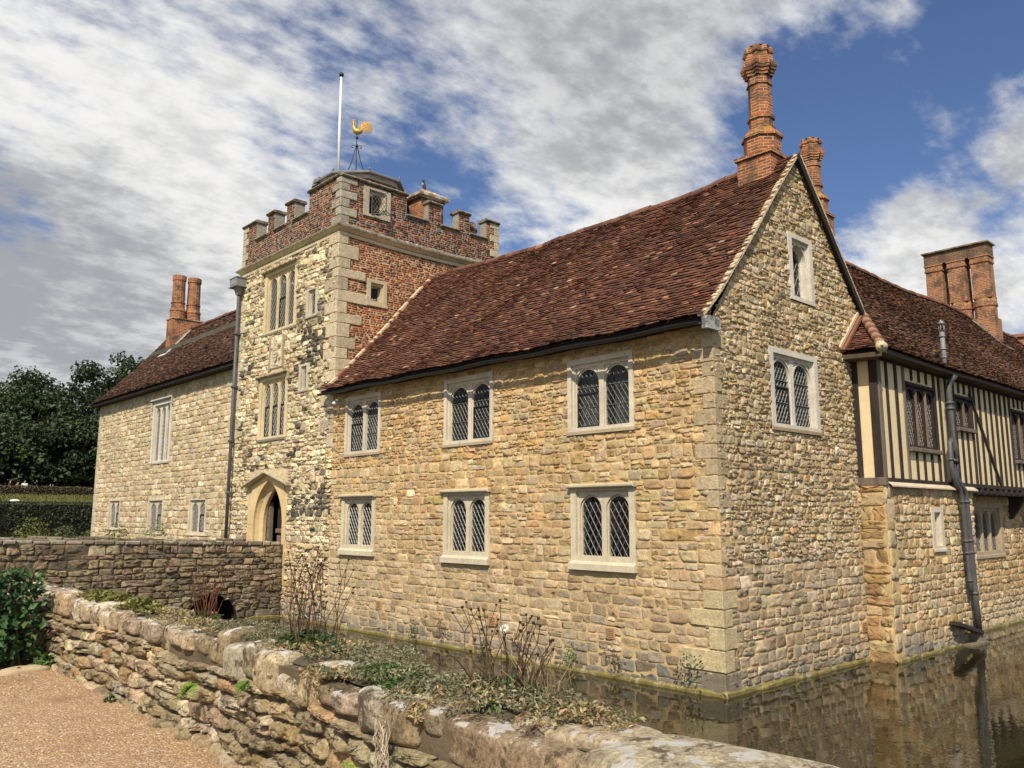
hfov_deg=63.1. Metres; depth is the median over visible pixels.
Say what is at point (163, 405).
window
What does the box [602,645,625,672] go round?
wall plant
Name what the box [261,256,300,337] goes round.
window
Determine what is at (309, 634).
leafy plant
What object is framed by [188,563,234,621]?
leafy plant
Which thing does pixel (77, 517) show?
hedge
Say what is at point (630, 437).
stone house
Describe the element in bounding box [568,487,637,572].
window
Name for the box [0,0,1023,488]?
sky
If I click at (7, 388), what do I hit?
broadleaf tree
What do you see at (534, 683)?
leafy plant
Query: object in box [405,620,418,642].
wall plant
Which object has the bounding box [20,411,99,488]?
broadleaf tree
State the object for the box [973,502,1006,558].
window
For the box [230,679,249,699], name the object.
fern
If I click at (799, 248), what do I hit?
window
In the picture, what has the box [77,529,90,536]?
bush
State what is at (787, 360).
window
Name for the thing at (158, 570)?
stone bridge
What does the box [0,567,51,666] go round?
shrub
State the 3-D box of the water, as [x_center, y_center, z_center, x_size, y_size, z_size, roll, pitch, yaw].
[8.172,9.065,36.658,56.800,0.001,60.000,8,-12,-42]
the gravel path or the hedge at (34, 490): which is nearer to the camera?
the gravel path
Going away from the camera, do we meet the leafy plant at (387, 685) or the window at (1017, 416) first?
the leafy plant at (387, 685)
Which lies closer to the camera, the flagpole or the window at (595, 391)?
the window at (595, 391)
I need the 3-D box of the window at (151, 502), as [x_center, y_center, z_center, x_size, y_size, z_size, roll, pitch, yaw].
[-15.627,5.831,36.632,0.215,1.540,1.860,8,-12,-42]
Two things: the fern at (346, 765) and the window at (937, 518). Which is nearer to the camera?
the fern at (346, 765)
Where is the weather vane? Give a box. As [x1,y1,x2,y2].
[348,119,371,169]
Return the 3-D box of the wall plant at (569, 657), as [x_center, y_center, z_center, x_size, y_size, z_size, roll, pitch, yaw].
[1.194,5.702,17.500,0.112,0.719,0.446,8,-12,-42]
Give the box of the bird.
[422,179,425,189]
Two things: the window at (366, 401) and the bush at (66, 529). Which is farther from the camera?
the bush at (66, 529)
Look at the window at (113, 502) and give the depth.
40.73 m
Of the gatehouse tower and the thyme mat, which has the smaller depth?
the thyme mat
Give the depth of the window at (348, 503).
24.16 m
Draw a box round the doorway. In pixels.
[246,475,286,584]
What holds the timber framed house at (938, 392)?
on the ground
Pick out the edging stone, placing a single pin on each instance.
(17, 670)
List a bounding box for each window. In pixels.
[106,499,120,529]
[146,499,163,534]
[149,395,173,464]
[186,498,206,535]
[255,368,290,442]
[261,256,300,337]
[297,363,309,392]
[304,286,318,319]
[337,497,375,555]
[343,391,381,456]
[362,185,390,222]
[367,278,387,308]
[440,492,489,564]
[442,371,493,447]
[566,349,635,435]
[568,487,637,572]
[768,345,822,435]
[786,231,815,306]
[905,381,942,454]
[930,507,946,551]
[954,394,976,433]
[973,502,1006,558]
[1011,409,1023,464]
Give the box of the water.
[221,617,1023,767]
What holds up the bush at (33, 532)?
on the ground
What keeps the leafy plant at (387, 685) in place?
on the garden wall
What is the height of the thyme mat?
0.091 m
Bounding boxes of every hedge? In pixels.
[0,485,93,495]
[0,500,92,537]
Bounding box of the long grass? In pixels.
[0,493,93,504]
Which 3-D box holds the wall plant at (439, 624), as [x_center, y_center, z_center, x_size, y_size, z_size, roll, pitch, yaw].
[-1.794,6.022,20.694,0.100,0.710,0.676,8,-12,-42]
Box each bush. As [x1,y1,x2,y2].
[12,517,51,537]
[49,525,76,537]
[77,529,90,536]
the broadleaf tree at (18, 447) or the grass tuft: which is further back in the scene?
the broadleaf tree at (18, 447)
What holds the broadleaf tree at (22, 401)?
on the ground
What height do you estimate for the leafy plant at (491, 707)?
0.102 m
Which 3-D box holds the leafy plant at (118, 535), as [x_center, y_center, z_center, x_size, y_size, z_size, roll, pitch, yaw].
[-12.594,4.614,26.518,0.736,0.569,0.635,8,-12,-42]
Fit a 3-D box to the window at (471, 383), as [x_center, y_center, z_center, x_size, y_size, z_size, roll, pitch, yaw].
[-0.995,0.683,21.092,0.397,1.770,1.950,8,-12,-42]
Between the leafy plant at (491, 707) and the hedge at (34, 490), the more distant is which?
the hedge at (34, 490)
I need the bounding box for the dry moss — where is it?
[102,595,636,731]
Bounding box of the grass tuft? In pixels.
[75,587,169,613]
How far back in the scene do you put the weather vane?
29.76 m
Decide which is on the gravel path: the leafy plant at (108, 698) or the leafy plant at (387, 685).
the leafy plant at (108, 698)
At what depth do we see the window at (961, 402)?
22.87 m
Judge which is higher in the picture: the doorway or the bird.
the bird
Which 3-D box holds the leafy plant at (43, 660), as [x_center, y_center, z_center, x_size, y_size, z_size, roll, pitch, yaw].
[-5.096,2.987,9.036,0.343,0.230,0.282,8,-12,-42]
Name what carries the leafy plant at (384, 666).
on the garden wall
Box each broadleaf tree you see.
[0,365,87,487]
[0,378,38,483]
[0,410,74,487]
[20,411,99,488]
[22,359,118,488]
[77,351,144,430]
[78,440,96,488]
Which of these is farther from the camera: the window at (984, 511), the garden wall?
the window at (984, 511)
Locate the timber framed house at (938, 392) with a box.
[688,137,1023,663]
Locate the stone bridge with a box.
[0,536,282,620]
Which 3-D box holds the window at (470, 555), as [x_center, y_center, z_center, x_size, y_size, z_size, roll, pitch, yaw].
[-1.103,3.531,20.599,0.305,1.770,1.800,8,-12,-42]
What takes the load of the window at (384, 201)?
in the gatehouse tower
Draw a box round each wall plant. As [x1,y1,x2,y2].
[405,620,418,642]
[433,613,447,640]
[474,637,493,654]
[561,638,576,667]
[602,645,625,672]
[673,654,706,692]
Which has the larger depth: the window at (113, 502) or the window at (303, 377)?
the window at (113, 502)
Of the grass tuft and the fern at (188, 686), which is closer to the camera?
the fern at (188, 686)
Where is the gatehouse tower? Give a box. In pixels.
[224,167,499,623]
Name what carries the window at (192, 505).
in the stone house at (163, 433)
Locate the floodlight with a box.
[311,177,320,187]
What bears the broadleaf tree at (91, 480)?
on the ground
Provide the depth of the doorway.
28.86 m
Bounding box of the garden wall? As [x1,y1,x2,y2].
[0,580,838,767]
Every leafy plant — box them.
[28,649,55,665]
[102,692,118,702]
[104,520,128,537]
[144,520,166,536]
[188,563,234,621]
[276,546,354,655]
[354,662,422,685]
[380,678,424,695]
[445,599,579,705]
[472,690,506,711]
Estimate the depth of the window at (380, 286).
27.51 m
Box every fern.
[175,681,198,702]
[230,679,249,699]
[339,761,359,767]
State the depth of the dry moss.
3.91 m
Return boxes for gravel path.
[0,663,235,767]
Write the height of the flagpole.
3.931 m
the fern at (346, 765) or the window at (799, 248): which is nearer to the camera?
the fern at (346, 765)
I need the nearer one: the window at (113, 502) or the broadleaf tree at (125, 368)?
the window at (113, 502)
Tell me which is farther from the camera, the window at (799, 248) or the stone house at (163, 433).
the stone house at (163, 433)
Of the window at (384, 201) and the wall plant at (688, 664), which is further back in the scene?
the window at (384, 201)
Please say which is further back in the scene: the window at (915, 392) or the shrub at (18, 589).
the window at (915, 392)
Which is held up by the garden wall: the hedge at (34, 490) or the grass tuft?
the grass tuft
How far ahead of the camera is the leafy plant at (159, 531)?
27.34 m
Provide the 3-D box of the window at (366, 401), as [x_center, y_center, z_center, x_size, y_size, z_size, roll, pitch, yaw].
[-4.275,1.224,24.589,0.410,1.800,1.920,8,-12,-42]
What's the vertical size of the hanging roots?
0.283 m
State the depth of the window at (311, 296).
27.64 m
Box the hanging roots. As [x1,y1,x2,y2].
[372,718,390,767]
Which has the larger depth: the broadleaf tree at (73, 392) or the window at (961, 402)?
the broadleaf tree at (73, 392)
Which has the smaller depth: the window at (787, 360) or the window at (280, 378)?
the window at (787, 360)
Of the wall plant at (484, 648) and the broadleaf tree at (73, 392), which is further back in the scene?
the broadleaf tree at (73, 392)
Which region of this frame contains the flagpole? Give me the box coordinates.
[337,72,343,169]
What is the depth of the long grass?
64.59 m
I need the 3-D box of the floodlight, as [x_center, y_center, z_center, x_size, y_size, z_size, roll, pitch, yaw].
[-6.737,-6.844,28.789,0.410,0.610,0.267,-6,-11,35]
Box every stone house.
[90,275,291,539]
[280,43,878,698]
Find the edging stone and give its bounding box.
[0,664,50,675]
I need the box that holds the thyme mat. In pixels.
[196,617,650,722]

